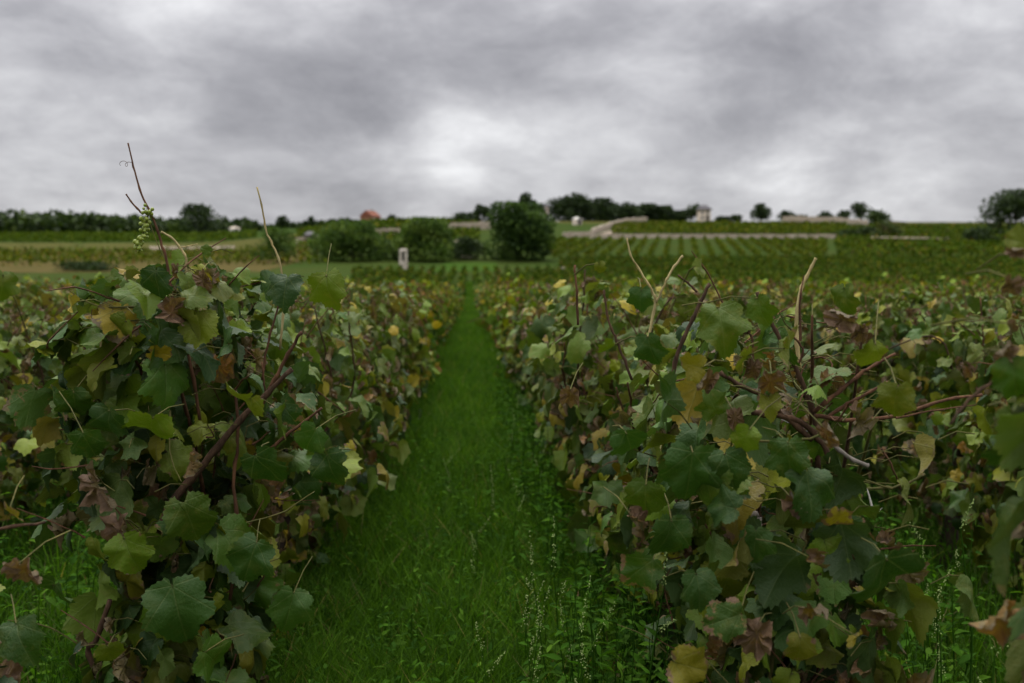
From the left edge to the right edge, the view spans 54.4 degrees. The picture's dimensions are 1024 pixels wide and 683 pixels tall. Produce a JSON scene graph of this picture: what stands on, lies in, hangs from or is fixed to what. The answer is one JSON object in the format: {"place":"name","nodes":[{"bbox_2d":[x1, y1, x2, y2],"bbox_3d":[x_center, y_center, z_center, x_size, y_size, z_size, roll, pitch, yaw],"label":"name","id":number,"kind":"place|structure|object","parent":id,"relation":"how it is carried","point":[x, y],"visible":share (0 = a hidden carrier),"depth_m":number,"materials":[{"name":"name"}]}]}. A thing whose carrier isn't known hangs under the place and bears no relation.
{"place":"outdoors","nodes":[
{"label":"outdoors","id":0,"kind":"place"},
{"bbox_2d":[0,228,297,242],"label":"green field","id":1,"kind":"structure","parent":0,"point":[258,232],"depth_m":300.42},
{"bbox_2d":[174,203,230,232],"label":"broadleaf tree","id":2,"kind":"object","parent":1,"relation":"on","point":[191,215],"visible":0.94,"depth_m":384.69,"materials":[{"name":"green plant"}]},
{"bbox_2d":[0,234,316,251],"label":"olive field","id":3,"kind":"structure","parent":0,"point":[243,243],"depth_m":268.82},
{"bbox_2d":[0,248,318,272],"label":"brown field","id":4,"kind":"structure","parent":0,"point":[254,266],"depth_m":149.50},
{"bbox_2d":[274,378,629,675],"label":"fallen leaves","id":5,"kind":"object","parent":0,"point":[336,524],"visible":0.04,"depth_m":3.54,"materials":[{"name":"plant"}]},
{"bbox_2d":[224,281,693,682],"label":"grass","id":6,"kind":"structure","parent":0,"point":[466,347],"depth_m":3.84,"materials":[{"name":"plant"}]},
{"bbox_2d":[435,263,497,271],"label":"bright grass field","id":7,"kind":"structure","parent":0,"point":[459,266],"depth_m":142.91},
{"bbox_2d":[0,221,1022,682],"bbox_3d":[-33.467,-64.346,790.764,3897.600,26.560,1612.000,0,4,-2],"label":"terrain","id":8,"kind":"structure","parent":0,"point":[304,269],"depth_m":148.72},
{"bbox_2d":[0,296,47,431],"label":"grape vine","id":9,"kind":"object","parent":8,"relation":"on","point":[10,300],"visible":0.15,"depth_m":7.28,"materials":[{"name":"plant"}]},
{"bbox_2d":[0,270,70,682],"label":"grape vine","id":10,"kind":"object","parent":8,"relation":"on","point":[21,640],"visible":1,"depth_m":1.71,"materials":[{"name":"green plant"}]},
{"bbox_2d":[0,279,75,381],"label":"grape vine","id":11,"kind":"object","parent":8,"relation":"on","point":[45,298],"visible":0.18,"depth_m":7.70,"materials":[{"name":"plant"}]},
{"bbox_2d":[18,274,59,296],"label":"grape vine","id":12,"kind":"object","parent":8,"relation":"on","point":[33,281],"visible":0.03,"depth_m":17.13,"materials":[{"name":"plant"}]},
{"bbox_2d":[0,301,103,547],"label":"grape vine","id":13,"kind":"object","parent":8,"relation":"on","point":[14,369],"visible":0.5,"depth_m":4.35,"materials":[{"name":"plant"}]},
{"bbox_2d":[0,306,113,527],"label":"grape vine","id":14,"kind":"object","parent":8,"relation":"on","point":[20,353],"visible":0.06,"depth_m":4.88,"materials":[{"name":"plant"}]},
{"bbox_2d":[36,272,110,317],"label":"grape vine","id":15,"kind":"object","parent":8,"relation":"on","point":[90,282],"visible":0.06,"depth_m":8.71,"materials":[{"name":"plant"}]},
{"bbox_2d":[51,261,118,270],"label":"hedge","id":16,"kind":"object","parent":8,"relation":"on","point":[88,265],"visible":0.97,"depth_m":131.39,"materials":[{"name":"green plant"}]},
{"bbox_2d":[0,228,257,242],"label":"vineyard rows","id":17,"kind":"object","parent":8,"relation":"on","point":[76,236],"visible":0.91,"depth_m":324.14,"materials":[{"name":"green plant"}]},
{"bbox_2d":[0,240,327,265],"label":"vineyard rows","id":18,"kind":"object","parent":8,"relation":"on","point":[30,257],"visible":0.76,"depth_m":172.57,"materials":[{"name":"green plant"}]},
{"bbox_2d":[0,208,352,233],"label":"wood","id":19,"kind":"object","parent":8,"relation":"on","point":[57,221],"visible":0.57,"depth_m":420.86,"materials":[{"name":"green plant"}]},
{"bbox_2d":[1,143,355,682],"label":"grape vine","id":20,"kind":"object","parent":8,"relation":"on","point":[175,517],"visible":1,"depth_m":2.30,"materials":[{"name":"green plant"}]},
{"bbox_2d":[248,226,298,261],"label":"shrub","id":21,"kind":"object","parent":8,"relation":"on","point":[279,238],"visible":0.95,"depth_m":156.59,"materials":[{"name":"green plant"}]},
{"bbox_2d":[139,285,410,590],"bbox_3d":[-0.894,0.436,3.706,0.923,1.292,1.319,1,4,8],"label":"grape vine","id":22,"kind":"object","parent":8,"relation":"on","point":[304,523],"visible":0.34,"depth_m":3.83,"materials":[{"name":"green plant"}]},
{"bbox_2d":[239,306,422,544],"bbox_3d":[-0.910,0.395,4.673,0.766,1.255,1.414,1,4,11],"label":"grape vine","id":23,"kind":"object","parent":8,"relation":"on","point":[383,366],"visible":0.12,"depth_m":4.89,"materials":[{"name":"plant"}]},
{"bbox_2d":[307,219,397,260],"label":"broadleaf tree","id":24,"kind":"object","parent":8,"relation":"on","point":[351,241],"visible":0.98,"depth_m":155.60,"materials":[{"name":"green plant"}]},
{"bbox_2d":[287,280,428,462],"bbox_3d":[-0.988,0.294,5.768,0.909,1.306,1.414,0,4,3],"label":"grape vine","id":25,"kind":"object","parent":8,"relation":"on","point":[387,351],"visible":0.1,"depth_m":5.76,"materials":[{"name":"plant"}]},
{"bbox_2d":[359,210,380,219],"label":"house","id":26,"kind":"structure","parent":8,"relation":"on","point":[368,214],"depth_m":397.92,"materials":[{"name":"ceramic"}]},
{"bbox_2d":[315,280,431,451],"bbox_3d":[-0.944,0.232,6.644,0.730,1.331,1.376,0,4,2],"label":"grape vine","id":27,"kind":"object","parent":8,"relation":"on","point":[398,329],"visible":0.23,"depth_m":6.52,"materials":[{"name":"plant"}]},
{"bbox_2d":[295,216,480,245],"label":"vineyard rows","id":28,"kind":"object","parent":8,"relation":"on","point":[470,232],"visible":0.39,"depth_m":272.66,"materials":[{"name":"green plant"}]},
{"bbox_2d":[352,292,427,425],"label":"grape vine","id":29,"kind":"object","parent":8,"relation":"on","point":[423,311],"visible":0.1,"depth_m":7.37,"materials":[{"name":"plant"}]},
{"bbox_2d":[371,294,433,387],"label":"grape vine","id":30,"kind":"object","parent":8,"relation":"on","point":[420,348],"visible":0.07,"depth_m":8.59,"materials":[{"name":"plant"}]},
{"bbox_2d":[399,249,407,268],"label":"stone gatepost","id":31,"kind":"object","parent":8,"relation":"on","point":[403,259],"visible":0.94,"depth_m":137.56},
{"bbox_2d":[371,288,448,401],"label":"grape vine","id":32,"kind":"object","parent":8,"relation":"on","point":[429,325],"visible":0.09,"depth_m":9.73,"materials":[{"name":"plant"}]},
{"bbox_2d":[384,280,442,384],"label":"grape vine","id":33,"kind":"object","parent":8,"relation":"on","point":[416,290],"visible":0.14,"depth_m":10.37,"materials":[{"name":"plant"}]},
{"bbox_2d":[388,278,448,375],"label":"grape vine","id":34,"kind":"object","parent":8,"relation":"on","point":[440,331],"visible":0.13,"depth_m":11.47,"materials":[{"name":"plant"}]},
{"bbox_2d":[390,216,454,260],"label":"broadleaf tree","id":35,"kind":"object","parent":8,"relation":"on","point":[422,236],"visible":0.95,"depth_m":153.51,"materials":[{"name":"green plant"}]},
{"bbox_2d":[417,281,452,353],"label":"grape vine","id":36,"kind":"object","parent":8,"relation":"on","point":[432,283],"visible":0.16,"depth_m":14.32,"materials":[{"name":"plant"}]},
{"bbox_2d":[451,212,480,221],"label":"shrub","id":37,"kind":"object","parent":8,"relation":"on","point":[461,216],"visible":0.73,"depth_m":296.18,"materials":[{"name":"green plant"}]},
{"bbox_2d":[447,221,490,229],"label":"stone wall","id":38,"kind":"structure","parent":8,"relation":"on","point":[482,225],"depth_m":267.17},
{"bbox_2d":[451,236,487,259],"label":"shrub","id":39,"kind":"object","parent":8,"relation":"on","point":[469,246],"visible":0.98,"depth_m":158.37,"materials":[{"name":"green plant"}]},
{"bbox_2d":[471,204,494,221],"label":"broadleaf tree","id":40,"kind":"object","parent":8,"relation":"on","point":[482,210],"visible":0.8,"depth_m":296.99,"materials":[{"name":"green plant"}]},
{"bbox_2d":[482,468,510,546],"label":"seeding weed","id":41,"kind":"object","parent":8,"relation":"on","point":[492,498],"visible":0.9,"depth_m":4.25,"materials":[{"name":"green plant"}]},
{"bbox_2d":[23,280,983,321],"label":"vine rows","id":42,"kind":"object","parent":8,"relation":"on","point":[458,289],"visible":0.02,"depth_m":31.95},
{"bbox_2d":[489,301,529,382],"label":"grape vine","id":43,"kind":"object","parent":8,"relation":"on","point":[498,353],"visible":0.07,"depth_m":10.97,"materials":[{"name":"plant"}]},
{"bbox_2d":[467,279,554,393],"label":"grape vine","id":44,"kind":"object","parent":8,"relation":"on","point":[492,319],"visible":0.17,"depth_m":10.01,"materials":[{"name":"plant"}]},
{"bbox_2d":[490,272,532,362],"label":"grape vine","id":45,"kind":"object","parent":8,"relation":"on","point":[502,288],"visible":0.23,"depth_m":13.96,"materials":[{"name":"plant"}]},
{"bbox_2d":[0,348,1023,682],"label":"weeds","id":46,"kind":"object","parent":8,"relation":"on","point":[630,622],"visible":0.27,"depth_m":3.35,"materials":[{"name":"green plant"}]},
{"bbox_2d":[491,296,537,394],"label":"grape vine","id":47,"kind":"object","parent":8,"relation":"on","point":[511,349],"visible":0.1,"depth_m":9.10,"materials":[{"name":"plant"}]},
{"bbox_2d":[484,200,556,260],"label":"broadleaf tree","id":48,"kind":"object","parent":8,"relation":"on","point":[522,226],"visible":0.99,"depth_m":154.94,"materials":[{"name":"green plant"}]},
{"bbox_2d":[502,278,540,343],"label":"grape vine","id":49,"kind":"object","parent":8,"relation":"on","point":[531,283],"visible":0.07,"depth_m":12.08,"materials":[{"name":"plant"}]},
{"bbox_2d":[520,580,541,682],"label":"seeding weed","id":50,"kind":"object","parent":8,"relation":"on","point":[531,646],"visible":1,"depth_m":2.26,"materials":[{"name":"green plant"}]},
{"bbox_2d":[514,586,549,682],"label":"seeding weed","id":51,"kind":"object","parent":8,"relation":"on","point":[522,677],"visible":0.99,"depth_m":2.57,"materials":[{"name":"green plant"}]},
{"bbox_2d":[519,543,546,677],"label":"seeding weed","id":52,"kind":"object","parent":8,"relation":"on","point":[532,617],"visible":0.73,"depth_m":2.86,"materials":[{"name":"green plant"}]},
{"bbox_2d":[525,529,563,682],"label":"seeding weed","id":53,"kind":"object","parent":8,"relation":"on","point":[553,664],"visible":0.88,"depth_m":2.67,"materials":[{"name":"green plant"}]},
{"bbox_2d":[512,290,579,426],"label":"grape vine","id":54,"kind":"object","parent":8,"relation":"on","point":[531,371],"visible":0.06,"depth_m":7.29,"materials":[{"name":"plant"}]},
{"bbox_2d":[504,281,592,396],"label":"grape vine","id":55,"kind":"object","parent":8,"relation":"on","point":[518,370],"visible":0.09,"depth_m":8.23,"materials":[{"name":"plant"}]},
{"bbox_2d":[551,516,585,682],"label":"seeding weed","id":56,"kind":"object","parent":8,"relation":"on","point":[560,622],"visible":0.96,"depth_m":2.57,"materials":[{"name":"green plant"}]},
{"bbox_2d":[516,293,628,456],"bbox_3d":[0.409,0.288,6.118,0.781,1.214,1.376,0,4,0],"label":"grape vine","id":57,"kind":"object","parent":8,"relation":"on","point":[531,316],"visible":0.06,"depth_m":5.98,"materials":[{"name":"plant"}]},
{"bbox_2d":[574,575,590,682],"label":"seeding weed","id":58,"kind":"object","parent":8,"relation":"on","point":[581,645],"visible":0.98,"depth_m":2.15,"materials":[{"name":"green plant"}]},
{"bbox_2d":[526,298,650,491],"bbox_3d":[0.418,0.359,5.148,0.716,1.210,1.376,0,4,-3],"label":"grape vine","id":59,"kind":"object","parent":8,"relation":"on","point":[542,383],"visible":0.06,"depth_m":4.87,"materials":[{"name":"plant"}]},
{"bbox_2d":[584,197,619,220],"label":"broadleaf tree","id":60,"kind":"object","parent":8,"relation":"on","point":[605,209],"visible":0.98,"depth_m":333.07,"materials":[{"name":"green plant"}]},
{"bbox_2d":[591,217,646,233],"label":"stone wall","id":61,"kind":"structure","parent":8,"relation":"on","point":[600,228],"depth_m":272.32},
{"bbox_2d":[615,201,643,220],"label":"broadleaf tree","id":62,"kind":"object","parent":8,"relation":"on","point":[626,210],"visible":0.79,"depth_m":333.57,"materials":[{"name":"green plant"}]},
{"bbox_2d":[526,270,734,561],"bbox_3d":[0.477,0.375,4.233,0.866,1.352,1.376,0,4,-3],"label":"grape vine","id":63,"kind":"object","parent":8,"relation":"on","point":[570,347],"visible":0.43,"depth_m":3.94,"materials":[{"name":"green plant"}]},
{"bbox_2d":[637,203,657,220],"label":"broadleaf tree","id":64,"kind":"object","parent":8,"relation":"on","point":[649,209],"visible":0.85,"depth_m":334.59,"materials":[{"name":"green plant"}]},
{"bbox_2d":[640,552,676,682],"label":"seeding weed","id":65,"kind":"object","parent":8,"relation":"on","point":[659,668],"visible":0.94,"depth_m":2.07,"materials":[{"name":"green plant"}]},
{"bbox_2d":[640,275,690,316],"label":"grape vine","id":66,"kind":"object","parent":8,"relation":"on","point":[658,281],"visible":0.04,"depth_m":10.20,"materials":[{"name":"plant"}]},
{"bbox_2d":[648,205,683,220],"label":"broadleaf tree","id":67,"kind":"object","parent":8,"relation":"on","point":[662,212],"visible":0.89,"depth_m":334.49,"materials":[{"name":"green plant"}]},
{"bbox_2d":[634,279,727,322],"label":"grape vine","id":68,"kind":"object","parent":8,"relation":"on","point":[696,286],"visible":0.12,"depth_m":9.07,"materials":[{"name":"plant"}]},
{"bbox_2d":[349,253,1023,301],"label":"vineyard rows","id":69,"kind":"object","parent":8,"relation":"on","point":[837,268],"visible":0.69,"depth_m":125.31,"materials":[{"name":"green plant"}]},
{"bbox_2d":[547,234,828,257],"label":"vineyard rows","id":70,"kind":"object","parent":8,"relation":"on","point":[798,241],"visible":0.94,"depth_m":191.24,"materials":[{"name":"green plant"}]},
{"bbox_2d":[568,318,813,682],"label":"grape vine","id":71,"kind":"object","parent":8,"relation":"on","point":[630,397],"visible":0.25,"depth_m":3.14,"materials":[{"name":"green plant"}]},
{"bbox_2d":[585,234,835,237],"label":"retaining wall","id":72,"kind":"structure","parent":8,"relation":"on","point":[708,235],"depth_m":237.75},
{"bbox_2d":[610,219,846,234],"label":"vineyard rows","id":73,"kind":"object","parent":8,"relation":"on","point":[705,227],"visible":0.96,"depth_m":267.06,"materials":[{"name":"green plant"}]},
{"bbox_2d":[707,279,802,394],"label":"grape vine","id":74,"kind":"object","parent":8,"relation":"on","point":[746,291],"visible":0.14,"depth_m":6.93,"materials":[{"name":"plant"}]},
{"bbox_2d":[559,238,982,682],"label":"grape vine","id":75,"kind":"object","parent":8,"relation":"on","point":[807,557],"visible":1,"depth_m":1.83,"materials":[{"name":"green plant"}]},
{"bbox_2d":[758,279,813,306],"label":"grape vine","id":76,"kind":"object","parent":8,"relation":"on","point":[783,286],"visible":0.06,"depth_m":10.64,"materials":[{"name":"plant"}]},
{"bbox_2d":[740,283,851,422],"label":"grape vine","id":77,"kind":"object","parent":8,"relation":"on","point":[791,309],"visible":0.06,"depth_m":5.96,"materials":[{"name":"plant"}]},
{"bbox_2d":[791,277,836,301],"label":"grape vine","id":78,"kind":"object","parent":8,"relation":"on","point":[822,285],"visible":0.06,"depth_m":13.44,"materials":[{"name":"plant"}]},
{"bbox_2d":[779,278,853,330],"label":"grape vine","id":79,"kind":"object","parent":8,"relation":"on","point":[811,287],"visible":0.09,"depth_m":9.78,"materials":[{"name":"plant"}]},
{"bbox_2d":[782,216,867,225],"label":"stone wall","id":80,"kind":"structure","parent":8,"relation":"on","point":[811,218],"depth_m":305.67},
{"bbox_2d":[774,283,932,510],"bbox_3d":[1.788,0.327,5.323,0.729,1.274,1.386,0,4,3],"label":"grape vine","id":81,"kind":"object","parent":8,"relation":"on","point":[865,319],"visible":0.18,"depth_m":5.02,"materials":[{"name":"plant"}]},
{"bbox_2d":[844,278,899,313],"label":"grape vine","id":82,"kind":"object","parent":8,"relation":"on","point":[874,290],"visible":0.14,"depth_m":11.64,"materials":[{"name":"plant"}]},
{"bbox_2d":[862,209,891,223],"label":"broadleaf tree","id":83,"kind":"object","parent":8,"relation":"on","point":[873,216],"visible":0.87,"depth_m":291.12,"materials":[{"name":"green plant"}]},
{"bbox_2d":[869,220,907,236],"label":"shrub","id":84,"kind":"object","parent":8,"relation":"on","point":[886,228],"visible":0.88,"depth_m":239.58,"materials":[{"name":"green plant"}]},
{"bbox_2d":[877,272,940,297],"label":"grape vine","id":85,"kind":"object","parent":8,"relation":"on","point":[897,284],"visible":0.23,"depth_m":13.85,"materials":[{"name":"plant"}]},
{"bbox_2d":[854,290,964,433],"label":"grape vine","id":86,"kind":"object","parent":8,"relation":"on","point":[886,302],"visible":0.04,"depth_m":7.58,"materials":[{"name":"plant"}]},
{"bbox_2d":[878,281,959,322],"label":"grape vine","id":87,"kind":"object","parent":8,"relation":"on","point":[902,287],"visible":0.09,"depth_m":10.85,"materials":[{"name":"plant"}]},
{"bbox_2d":[908,521,946,681],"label":"seeding weed","id":88,"kind":"object","parent":8,"relation":"on","point":[928,650],"visible":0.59,"depth_m":2.83,"materials":[{"name":"green plant"}]},
{"bbox_2d":[834,222,1023,256],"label":"vineyard rows","id":89,"kind":"object","parent":8,"relation":"on","point":[951,244],"visible":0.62,"depth_m":202.96,"materials":[{"name":"green plant"}]},
{"bbox_2d":[836,282,1023,592],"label":"grape vine","id":90,"kind":"object","parent":8,"relation":"on","point":[940,361],"visible":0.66,"depth_m":4.27,"materials":[{"name":"plant"}]},
{"bbox_2d":[933,499,977,682],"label":"seeding weed","id":91,"kind":"object","parent":8,"relation":"on","point":[965,657],"visible":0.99,"depth_m":2.37,"materials":[{"name":"green plant"}]},
{"bbox_2d":[902,283,1011,321],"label":"grape vine","id":92,"kind":"object","parent":8,"relation":"on","point":[998,299],"visible":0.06,"depth_m":9.53,"materials":[{"name":"plant"}]},
{"bbox_2d":[907,273,1023,428],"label":"grape vine","id":93,"kind":"object","parent":8,"relation":"on","point":[922,301],"visible":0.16,"depth_m":6.67,"materials":[{"name":"plant"}]},
{"bbox_2d":[920,297,1023,598],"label":"grape vine","id":94,"kind":"object","parent":8,"relation":"on","point":[969,446],"visible":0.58,"depth_m":3.62,"materials":[{"name":"green plant"}]},
{"bbox_2d":[930,222,1023,682],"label":"grape vine","id":95,"kind":"object","parent":8,"relation":"on","point":[1004,626],"visible":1,"depth_m":1.23,"materials":[{"name":"green plant"}]},
{"bbox_2d":[960,227,998,242],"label":"shrub","id":96,"kind":"object","parent":8,"relation":"on","point":[977,233],"visible":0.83,"depth_m":214.07,"materials":[{"name":"green plant"}]},
{"bbox_2d":[942,279,1021,305],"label":"grape vine","id":97,"kind":"object","parent":8,"relation":"on","point":[980,286],"visible":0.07,"depth_m":11.86,"materials":[{"name":"plant"}]},
{"bbox_2d":[965,294,1023,413],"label":"grape vine","id":98,"kind":"object","parent":8,"relation":"on","point":[984,310],"visible":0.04,"depth_m":6.11,"materials":[{"name":"plant"}]},
{"bbox_2d":[975,188,1023,234],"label":"broadleaf tree","id":99,"kind":"object","parent":8,"relation":"on","point":[1008,205],"visible":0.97,"depth_m":217.72,"materials":[{"name":"green plant"}]},
{"bbox_2d":[0,394,1023,682],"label":"grass","id":100,"kind":"structure","parent":0,"point":[934,662],"depth_m":3.51,"materials":[{"name":"plant"}]},
{"bbox_2d":[0,0,1023,224],"label":"sky","id":101,"kind":"structure","parent":0,"point":[911,110],"materials":[{"name":"grey"}]},
{"bbox_2d":[554,221,1023,224],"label":"crest field","id":102,"kind":"structure","parent":0,"point":[924,223],"depth_m":322.13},
{"bbox_2d":[543,195,582,220],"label":"broadleaf tree","id":103,"kind":"object","parent":102,"relation":"on","point":[555,211],"visible":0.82,"depth_m":333.62,"materials":[{"name":"green plant"}]},
{"bbox_2d":[560,192,592,220],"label":"broadleaf tree","id":104,"kind":"object","parent":102,"relation":"on","point":[580,201],"visible":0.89,"depth_m":332.93,"materials":[{"name":"green plant"}]},
{"bbox_2d":[682,203,699,220],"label":"broadleaf tree","id":105,"kind":"object","parent":102,"relation":"on","point":[691,213],"visible":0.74,"depth_m":333.23,"materials":[{"name":"green plant"}]},
{"bbox_2d":[696,205,712,221],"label":"house","id":106,"kind":"structure","parent":102,"relation":"on","point":[703,212],"depth_m":321.03,"materials":[{"name":"stone"}]},
{"bbox_2d":[750,203,771,220],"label":"broadleaf tree","id":107,"kind":"object","parent":102,"relation":"on","point":[761,212],"visible":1,"depth_m":330.03,"materials":[{"name":"green plant"}]},
{"bbox_2d":[848,202,873,219],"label":"broadleaf tree","id":108,"kind":"object","parent":102,"relation":"on","point":[859,210],"visible":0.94,"depth_m":301.71,"materials":[{"name":"green plant"}]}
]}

